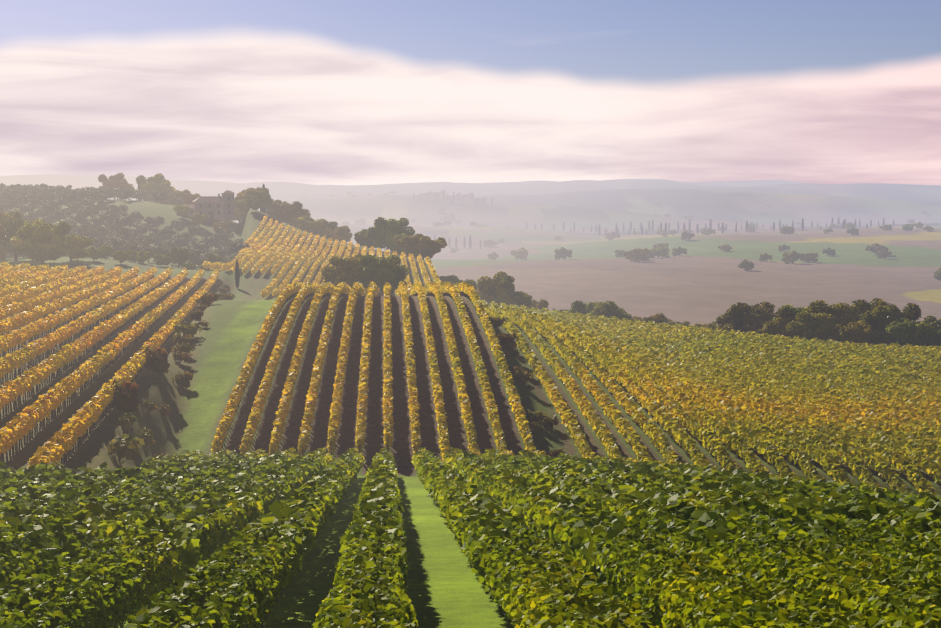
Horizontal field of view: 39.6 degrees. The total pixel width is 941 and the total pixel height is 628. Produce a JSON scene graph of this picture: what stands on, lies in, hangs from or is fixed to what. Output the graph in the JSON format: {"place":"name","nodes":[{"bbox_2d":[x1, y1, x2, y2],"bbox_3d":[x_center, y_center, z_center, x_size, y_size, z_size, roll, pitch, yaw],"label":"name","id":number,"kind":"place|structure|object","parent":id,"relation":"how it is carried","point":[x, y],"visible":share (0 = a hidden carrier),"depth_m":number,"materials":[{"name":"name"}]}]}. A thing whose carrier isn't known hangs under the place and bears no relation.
{"place":"outdoors","nodes":[
{"label":"outdoors","id":0,"kind":"place"},
{"bbox_2d":[0,174,940,627],"bbox_3d":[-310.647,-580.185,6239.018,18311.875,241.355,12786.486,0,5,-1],"label":"ground","id":1,"kind":"structure","parent":0,"point":[704,280],"depth_m":415.21,"materials":[{"name":"brown soil"}]},
{"bbox_2d":[0,225,7,258],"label":"tree","id":2,"kind":"object","parent":1,"relation":"on","point":[3,234],"visible":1,"depth_m":348.64,"materials":[{"name":"green plant"}]},
{"bbox_2d":[0,210,24,259],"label":"tree","id":3,"kind":"object","parent":1,"relation":"on","point":[6,217],"visible":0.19,"depth_m":389.43,"materials":[{"name":"green plant"}]},
{"bbox_2d":[1,218,29,260],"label":"tree","id":4,"kind":"object","parent":1,"relation":"on","point":[12,227],"visible":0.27,"depth_m":356.88,"materials":[{"name":"green plant"}]},
{"bbox_2d":[10,218,70,264],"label":"tree","id":5,"kind":"object","parent":1,"relation":"on","point":[41,241],"visible":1,"depth_m":343.61,"materials":[{"name":"green plant"}]},
{"bbox_2d":[65,203,82,215],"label":"olive tree","id":6,"kind":"object","parent":1,"relation":"on","point":[74,208],"visible":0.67,"depth_m":521.16,"materials":[{"name":"green plant"}]},
{"bbox_2d":[60,234,93,260],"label":"tree","id":7,"kind":"object","parent":1,"relation":"on","point":[75,245],"visible":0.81,"depth_m":355.17,"materials":[{"name":"green plant"}]},
{"bbox_2d":[78,209,96,220],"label":"olive tree","id":8,"kind":"object","parent":1,"relation":"on","point":[85,213],"visible":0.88,"depth_m":511.70,"materials":[{"name":"green plant"}]},
{"bbox_2d":[86,247,101,260],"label":"tree","id":9,"kind":"object","parent":1,"relation":"on","point":[94,253],"visible":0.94,"depth_m":362.37,"materials":[{"name":"green plant"}]},
{"bbox_2d":[98,244,113,258],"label":"tree","id":10,"kind":"object","parent":1,"relation":"on","point":[106,249],"visible":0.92,"depth_m":384.42,"materials":[{"name":"green plant"}]},
{"bbox_2d":[0,274,213,468],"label":"vine trunks","id":11,"kind":"object","parent":1,"relation":"on","point":[29,435],"visible":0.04,"depth_m":136.59,"materials":[{"name":"brown wood"}]},
{"bbox_2d":[0,261,218,468],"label":"vines","id":12,"kind":"object","parent":1,"relation":"on","point":[21,283],"visible":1,"depth_m":158.25,"materials":[{"name":"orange plant"}]},
{"bbox_2d":[103,205,121,217],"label":"olive tree","id":13,"kind":"object","parent":1,"relation":"on","point":[113,212],"visible":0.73,"depth_m":512.03,"materials":[{"name":"green plant"}]},
{"bbox_2d":[98,173,130,198],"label":"tree","id":14,"kind":"object","parent":1,"relation":"on","point":[119,180],"visible":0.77,"depth_m":628.72,"materials":[{"name":"green plant"}]},
{"bbox_2d":[109,240,122,259],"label":"olive tree","id":15,"kind":"object","parent":1,"relation":"on","point":[114,244],"visible":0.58,"depth_m":404.55,"materials":[{"name":"green plant"}]},
{"bbox_2d":[112,250,129,263],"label":"tree","id":16,"kind":"object","parent":1,"relation":"on","point":[120,256],"visible":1,"depth_m":361.05,"materials":[{"name":"green plant"}]},
{"bbox_2d":[105,377,139,414],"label":"bush","id":17,"kind":"object","parent":1,"relation":"on","point":[125,394],"visible":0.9,"depth_m":107.95,"materials":[{"name":"brown plant"}]},
{"bbox_2d":[107,433,144,463],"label":"bush","id":18,"kind":"object","parent":1,"relation":"on","point":[121,447],"visible":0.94,"depth_m":92.83,"materials":[{"name":"green plant"}]},
{"bbox_2d":[117,412,135,430],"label":"bush","id":19,"kind":"object","parent":1,"relation":"on","point":[126,421],"visible":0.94,"depth_m":103.95,"materials":[{"name":"green plant"}]},
{"bbox_2d":[121,211,141,227],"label":"olive tree","id":20,"kind":"object","parent":1,"relation":"on","point":[133,216],"visible":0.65,"depth_m":502.25,"materials":[{"name":"green plant"}]},
{"bbox_2d":[125,249,142,260],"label":"tree","id":21,"kind":"object","parent":1,"relation":"on","point":[132,253],"visible":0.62,"depth_m":380.75,"materials":[{"name":"green plant"}]},
{"bbox_2d":[130,224,148,234],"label":"olive tree","id":22,"kind":"object","parent":1,"relation":"on","point":[142,229],"visible":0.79,"depth_m":484.79,"materials":[{"name":"green plant"}]},
{"bbox_2d":[136,251,150,263],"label":"tree","id":23,"kind":"object","parent":1,"relation":"on","point":[141,257],"visible":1,"depth_m":375.05,"materials":[{"name":"green plant"}]},
{"bbox_2d":[139,428,155,446],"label":"bush","id":24,"kind":"object","parent":1,"relation":"on","point":[146,436],"visible":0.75,"depth_m":109.29,"materials":[{"name":"green plant"}]},
{"bbox_2d":[144,399,157,412],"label":"bush","id":25,"kind":"object","parent":1,"relation":"on","point":[150,405],"visible":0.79,"depth_m":118.84,"materials":[{"name":"brown plant"}]},
{"bbox_2d":[139,345,169,375],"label":"bush","id":26,"kind":"object","parent":1,"relation":"on","point":[156,360],"visible":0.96,"depth_m":135.01,"materials":[{"name":"brown plant"}]},
{"bbox_2d":[144,216,164,227],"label":"olive tree","id":27,"kind":"object","parent":1,"relation":"on","point":[152,221],"visible":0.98,"depth_m":503.45,"materials":[{"name":"green plant"}]},
{"bbox_2d":[136,173,174,202],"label":"tree","id":28,"kind":"object","parent":1,"relation":"on","point":[158,182],"visible":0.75,"depth_m":629.00,"materials":[{"name":"green plant"}]},
{"bbox_2d":[152,228,171,239],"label":"olive tree","id":29,"kind":"object","parent":1,"relation":"on","point":[164,233],"visible":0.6,"depth_m":477.70,"materials":[{"name":"green plant"}]},
{"bbox_2d":[154,254,171,265],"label":"tree","id":30,"kind":"object","parent":1,"relation":"on","point":[162,259],"visible":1,"depth_m":372.68,"materials":[{"name":"green plant"}]},
{"bbox_2d":[159,403,170,416],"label":"bush","id":31,"kind":"object","parent":1,"relation":"on","point":[165,410],"visible":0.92,"depth_m":124.45,"materials":[{"name":"green plant"}]},
{"bbox_2d":[165,247,190,266],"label":"tree","id":32,"kind":"object","parent":1,"relation":"on","point":[179,256],"visible":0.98,"depth_m":386.82,"materials":[{"name":"green plant"}]},
{"bbox_2d":[170,220,186,233],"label":"olive tree","id":33,"kind":"object","parent":1,"relation":"on","point":[180,225],"visible":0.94,"depth_m":503.45,"materials":[{"name":"green plant"}]},
{"bbox_2d":[168,189,192,205],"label":"tree","id":34,"kind":"object","parent":1,"relation":"on","point":[172,199],"visible":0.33,"depth_m":611.44,"materials":[{"name":"green plant"}]},
{"bbox_2d":[173,204,189,217],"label":"tree","id":35,"kind":"object","parent":1,"relation":"on","point":[180,210],"visible":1,"depth_m":539.09,"materials":[{"name":"green plant"}]},
{"bbox_2d":[171,371,192,388],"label":"bush","id":36,"kind":"object","parent":1,"relation":"on","point":[185,377],"visible":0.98,"depth_m":138.78,"materials":[{"name":"brown plant"}]},
{"bbox_2d":[172,331,192,345],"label":"bush","id":37,"kind":"object","parent":1,"relation":"on","point":[179,338],"visible":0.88,"depth_m":160.29,"materials":[{"name":"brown plant"}]},
{"bbox_2d":[172,351,192,363],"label":"bush","id":38,"kind":"object","parent":1,"relation":"on","point":[180,356],"visible":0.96,"depth_m":148.90,"materials":[{"name":"green plant"}]},
{"bbox_2d":[172,342,192,353],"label":"bush","id":39,"kind":"object","parent":1,"relation":"on","point":[186,347],"visible":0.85,"depth_m":153.73,"materials":[{"name":"brown plant"}]},
{"bbox_2d":[173,233,194,246],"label":"olive tree","id":40,"kind":"object","parent":1,"relation":"on","point":[185,235],"visible":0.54,"depth_m":477.11,"materials":[{"name":"green plant"}]},
{"bbox_2d":[174,322,201,336],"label":"bush","id":41,"kind":"object","parent":1,"relation":"on","point":[190,328],"visible":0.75,"depth_m":164.46,"materials":[{"name":"green plant"}]},
{"bbox_2d":[182,193,200,203],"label":"tree","id":42,"kind":"object","parent":1,"relation":"on","point":[188,198],"visible":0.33,"depth_m":592.43,"materials":[{"name":"green plant"}]},
{"bbox_2d":[187,225,202,240],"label":"olive tree","id":43,"kind":"object","parent":1,"relation":"on","point":[194,230],"visible":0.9,"depth_m":494.42,"materials":[{"name":"green plant"}]},
{"bbox_2d":[188,310,203,321],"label":"bush","id":44,"kind":"object","parent":1,"relation":"on","point":[196,315],"visible":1,"depth_m":178.87,"materials":[{"name":"brown plant"}]},
{"bbox_2d":[187,250,205,268],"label":"olive tree","id":45,"kind":"object","parent":1,"relation":"on","point":[194,258],"visible":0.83,"depth_m":396.27,"materials":[{"name":"green plant"}]},
{"bbox_2d":[189,213,207,226],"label":"tree","id":46,"kind":"object","parent":1,"relation":"on","point":[197,219],"visible":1,"depth_m":524.55,"materials":[{"name":"green plant"}]},
{"bbox_2d":[181,190,234,220],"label":"farmhouse","id":47,"kind":"object","parent":1,"relation":"on","point":[218,207],"visible":0.79,"depth_m":550.31,"materials":[{"name":"stone"}]},
{"bbox_2d":[200,292,218,305],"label":"bush","id":48,"kind":"object","parent":1,"relation":"on","point":[205,298],"visible":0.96,"depth_m":198.16,"materials":[{"name":"green plant"}]},
{"bbox_2d":[203,236,219,249],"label":"olive tree","id":49,"kind":"object","parent":1,"relation":"on","point":[211,241],"visible":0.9,"depth_m":477.17,"materials":[{"name":"green plant"}]},
{"bbox_2d":[206,254,224,269],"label":"tree","id":50,"kind":"object","parent":1,"relation":"on","point":[212,258],"visible":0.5,"depth_m":388.52,"materials":[{"name":"green plant"}]},
{"bbox_2d":[212,221,229,232],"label":"tree","id":51,"kind":"object","parent":1,"relation":"on","point":[224,225],"visible":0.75,"depth_m":515.06,"materials":[{"name":"green plant"}]},
{"bbox_2d":[218,227,234,241],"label":"olive tree","id":52,"kind":"object","parent":1,"relation":"on","point":[229,231],"visible":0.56,"depth_m":504.27,"materials":[{"name":"green plant"}]},
{"bbox_2d":[234,260,239,288],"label":"cypress tree","id":53,"kind":"object","parent":1,"relation":"on","point":[237,274],"visible":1,"depth_m":316.60,"materials":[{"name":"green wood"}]},
{"bbox_2d":[229,242,249,253],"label":"olive tree","id":54,"kind":"object","parent":1,"relation":"on","point":[237,247],"visible":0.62,"depth_m":424.68,"materials":[{"name":"green plant"}]},
{"bbox_2d":[234,198,247,221],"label":"tree","id":55,"kind":"object","parent":1,"relation":"on","point":[240,208],"visible":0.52,"depth_m":552.35,"materials":[{"name":"green plant"}]},
{"bbox_2d":[235,187,268,200],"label":"tree","id":56,"kind":"object","parent":1,"relation":"on","point":[242,194],"visible":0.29,"depth_m":565.63,"materials":[{"name":"green plant"}]},
{"bbox_2d":[245,190,272,212],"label":"tree","id":57,"kind":"object","parent":1,"relation":"on","point":[255,200],"visible":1,"depth_m":533.05,"materials":[{"name":"green plant"}]},
{"bbox_2d":[265,201,310,226],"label":"tree","id":58,"kind":"object","parent":1,"relation":"on","point":[282,212],"visible":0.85,"depth_m":552.13,"materials":[{"name":"green plant"}]},
{"bbox_2d":[289,215,325,233],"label":"tree","id":59,"kind":"object","parent":1,"relation":"on","point":[309,224],"visible":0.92,"depth_m":540.41,"materials":[{"name":"green plant"}]},
{"bbox_2d":[203,216,441,297],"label":"vines","id":60,"kind":"object","parent":1,"relation":"on","point":[267,253],"visible":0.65,"depth_m":390.44,"materials":[{"name":"yellow plant"}]},
{"bbox_2d":[314,219,337,236],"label":"tree","id":61,"kind":"object","parent":1,"relation":"on","point":[332,225],"visible":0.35,"depth_m":545.92,"materials":[{"name":"green plant"}]},
{"bbox_2d":[323,225,352,242],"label":"tree","id":62,"kind":"object","parent":1,"relation":"on","point":[340,233],"visible":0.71,"depth_m":535.15,"materials":[{"name":"green plant"}]},
{"bbox_2d":[320,254,365,287],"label":"tree","id":63,"kind":"object","parent":1,"relation":"on","point":[344,269],"visible":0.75,"depth_m":287.78,"materials":[{"name":"green plant"}]},
{"bbox_2d":[354,229,379,247],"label":"tree","id":64,"kind":"object","parent":1,"relation":"on","point":[360,238],"visible":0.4,"depth_m":465.06,"materials":[{"name":"green plant"}]},
{"bbox_2d":[211,281,551,460],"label":"vines","id":65,"kind":"object","parent":1,"relation":"on","point":[320,291],"visible":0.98,"depth_m":137.93,"materials":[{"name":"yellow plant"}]},
{"bbox_2d":[355,254,409,295],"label":"tree","id":66,"kind":"object","parent":1,"relation":"on","point":[379,272],"visible":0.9,"depth_m":287.76,"materials":[{"name":"green plant"}]},
{"bbox_2d":[366,217,414,249],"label":"tree","id":67,"kind":"object","parent":1,"relation":"on","point":[380,230],"visible":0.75,"depth_m":450.59,"materials":[{"name":"green plant"}]},
{"bbox_2d":[385,233,408,254],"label":"tree","id":68,"kind":"object","parent":1,"relation":"on","point":[390,239],"visible":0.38,"depth_m":441.62,"materials":[{"name":"green plant"}]},
{"bbox_2d":[395,233,446,259],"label":"tree","id":69,"kind":"object","parent":1,"relation":"on","point":[417,244],"visible":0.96,"depth_m":431.06,"materials":[{"name":"green plant"}]},
{"bbox_2d":[412,191,432,200],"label":"village house","id":70,"kind":"structure","parent":1,"relation":"on","point":[422,195],"depth_m":3272.95,"materials":[{"name":"stone"}]},
{"bbox_2d":[440,213,460,221],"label":"villa","id":71,"kind":"object","parent":1,"relation":"on","point":[450,217],"visible":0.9,"depth_m":2884.84,"materials":[{"name":"stone"}]},
{"bbox_2d":[441,193,464,203],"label":"village house","id":72,"kind":"structure","parent":1,"relation":"on","point":[457,198],"depth_m":3265.87,"materials":[{"name":"stone"}]},
{"bbox_2d":[439,275,477,288],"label":"tree","id":73,"kind":"object","parent":1,"relation":"on","point":[453,279],"visible":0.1,"depth_m":412.16,"materials":[{"name":"green plant"}]},
{"bbox_2d":[0,447,940,627],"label":"vines","id":74,"kind":"object","parent":1,"relation":"on","point":[706,532],"visible":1,"depth_m":28.59,"materials":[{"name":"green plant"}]},
{"bbox_2d":[476,271,514,303],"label":"tree","id":75,"kind":"object","parent":1,"relation":"on","point":[489,289],"visible":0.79,"depth_m":397.44,"materials":[{"name":"green plant"}]},
{"bbox_2d":[490,316,506,327],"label":"bush","id":76,"kind":"object","parent":1,"relation":"on","point":[497,322],"visible":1,"depth_m":173.54,"materials":[{"name":"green plant"}]},
{"bbox_2d":[496,332,518,347],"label":"bush","id":77,"kind":"object","parent":1,"relation":"on","point":[506,339],"visible":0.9,"depth_m":157.47,"materials":[{"name":"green plant"}]},
{"bbox_2d":[495,291,531,307],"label":"tree","id":78,"kind":"object","parent":1,"relation":"on","point":[518,298],"visible":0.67,"depth_m":394.00,"materials":[{"name":"green plant"}]},
{"bbox_2d":[510,247,528,259],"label":"tree","id":79,"kind":"object","parent":1,"relation":"on","point":[522,253],"visible":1,"depth_m":1328.41,"materials":[{"name":"green plant"}]},
{"bbox_2d":[511,370,533,384],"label":"bush","id":80,"kind":"object","parent":1,"relation":"on","point":[521,377],"visible":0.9,"depth_m":142.58,"materials":[{"name":"green plant"}]},
{"bbox_2d":[524,409,545,423],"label":"bush","id":81,"kind":"object","parent":1,"relation":"on","point":[536,416],"visible":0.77,"depth_m":126.19,"materials":[{"name":"green plant"}]},
{"bbox_2d":[528,299,548,309],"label":"tree","id":82,"kind":"object","parent":1,"relation":"on","point":[541,304],"visible":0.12,"depth_m":417.01,"materials":[{"name":"green plant"}]},
{"bbox_2d":[539,415,558,429],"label":"bush","id":83,"kind":"object","parent":1,"relation":"on","point":[548,422],"visible":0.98,"depth_m":127.03,"materials":[{"name":"green plant"}]},
{"bbox_2d":[554,247,572,259],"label":"tree","id":84,"kind":"object","parent":1,"relation":"on","point":[562,252],"visible":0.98,"depth_m":1174.44,"materials":[{"name":"green plant"}]},
{"bbox_2d":[562,300,603,314],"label":"tree","id":85,"kind":"object","parent":1,"relation":"on","point":[580,307],"visible":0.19,"depth_m":403.30,"materials":[{"name":"green plant"}]},
{"bbox_2d":[588,301,631,319],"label":"tree","id":86,"kind":"object","parent":1,"relation":"on","point":[607,309],"visible":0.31,"depth_m":383.65,"materials":[{"name":"green plant"}]},
{"bbox_2d":[623,248,649,261],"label":"tree","id":87,"kind":"object","parent":1,"relation":"on","point":[636,255],"visible":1,"depth_m":1112.21,"materials":[{"name":"green plant"}]},
{"bbox_2d":[631,313,665,323],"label":"tree","id":88,"kind":"object","parent":1,"relation":"on","point":[657,318],"visible":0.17,"depth_m":367.65,"materials":[{"name":"green plant"}]},
{"bbox_2d":[651,245,669,257],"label":"tree","id":89,"kind":"object","parent":1,"relation":"on","point":[663,250],"visible":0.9,"depth_m":1214.94,"materials":[{"name":"green plant"}]},
{"bbox_2d":[672,246,686,255],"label":"tree","id":90,"kind":"object","parent":1,"relation":"on","point":[679,250],"visible":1,"depth_m":1264.93,"materials":[{"name":"green plant"}]},
{"bbox_2d":[481,300,940,495],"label":"vines","id":91,"kind":"object","parent":1,"relation":"on","point":[828,404],"visible":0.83,"depth_m":159.03,"materials":[{"name":"yellow plant"}]},
{"bbox_2d":[713,301,775,333],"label":"tree","id":92,"kind":"object","parent":1,"relation":"on","point":[742,317],"visible":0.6,"depth_m":335.76,"materials":[{"name":"green plant"}]},
{"bbox_2d":[738,259,754,269],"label":"tree","id":93,"kind":"object","parent":1,"relation":"on","point":[746,264],"visible":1,"depth_m":987.42,"materials":[{"name":"green plant"}]},
{"bbox_2d":[761,308,820,336],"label":"tree","id":94,"kind":"object","parent":1,"relation":"on","point":[775,327],"visible":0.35,"depth_m":308.38,"materials":[{"name":"green plant"}]},
{"bbox_2d":[781,250,804,263],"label":"tree","id":95,"kind":"object","parent":1,"relation":"on","point":[793,256],"visible":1,"depth_m":1116.27,"materials":[{"name":"green plant"}]},
{"bbox_2d":[769,302,821,324],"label":"tree","id":96,"kind":"object","parent":1,"relation":"on","point":[793,311],"visible":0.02,"depth_m":311.20,"materials":[{"name":"green plant"}]},
{"bbox_2d":[804,252,818,261],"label":"tree","id":97,"kind":"object","parent":1,"relation":"on","point":[810,257],"visible":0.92,"depth_m":1143.70,"materials":[{"name":"green plant"}]},
{"bbox_2d":[786,310,841,340],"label":"tree","id":98,"kind":"object","parent":1,"relation":"on","point":[819,326],"visible":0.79,"depth_m":300.83,"materials":[{"name":"green plant"}]},
{"bbox_2d":[808,299,871,342],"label":"tree","id":99,"kind":"object","parent":1,"relation":"on","point":[847,314],"visible":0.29,"depth_m":303.51,"materials":[{"name":"green plant"}]},
{"bbox_2d":[835,321,872,343],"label":"tree","id":100,"kind":"object","parent":1,"relation":"on","point":[855,332],"visible":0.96,"depth_m":291.16,"materials":[{"name":"green plant"}]},
{"bbox_2d":[865,243,888,254],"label":"tree","id":101,"kind":"object","parent":1,"relation":"on","point":[875,248],"visible":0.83,"depth_m":1241.29,"materials":[{"name":"green plant"}]},
{"bbox_2d":[877,249,891,258],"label":"tree","id":102,"kind":"object","parent":1,"relation":"on","point":[883,253],"visible":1,"depth_m":1196.53,"materials":[{"name":"green plant"}]},
{"bbox_2d":[857,297,921,345],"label":"tree","id":103,"kind":"object","parent":1,"relation":"on","point":[882,314],"visible":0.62,"depth_m":290.14,"materials":[{"name":"green plant"}]},
{"bbox_2d":[885,318,938,346],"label":"tree","id":104,"kind":"object","parent":1,"relation":"on","point":[903,332],"visible":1,"depth_m":281.81,"materials":[{"name":"green plant"}]},
{"bbox_2d":[914,316,940,347],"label":"tree","id":105,"kind":"object","parent":1,"relation":"on","point":[932,321],"visible":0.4,"depth_m":297.65,"materials":[{"name":"green plant"}]},
{"bbox_2d":[0,0,940,184],"label":"sky","id":106,"kind":"structure","parent":0,"point":[313,92],"materials":[{"name":"white"}]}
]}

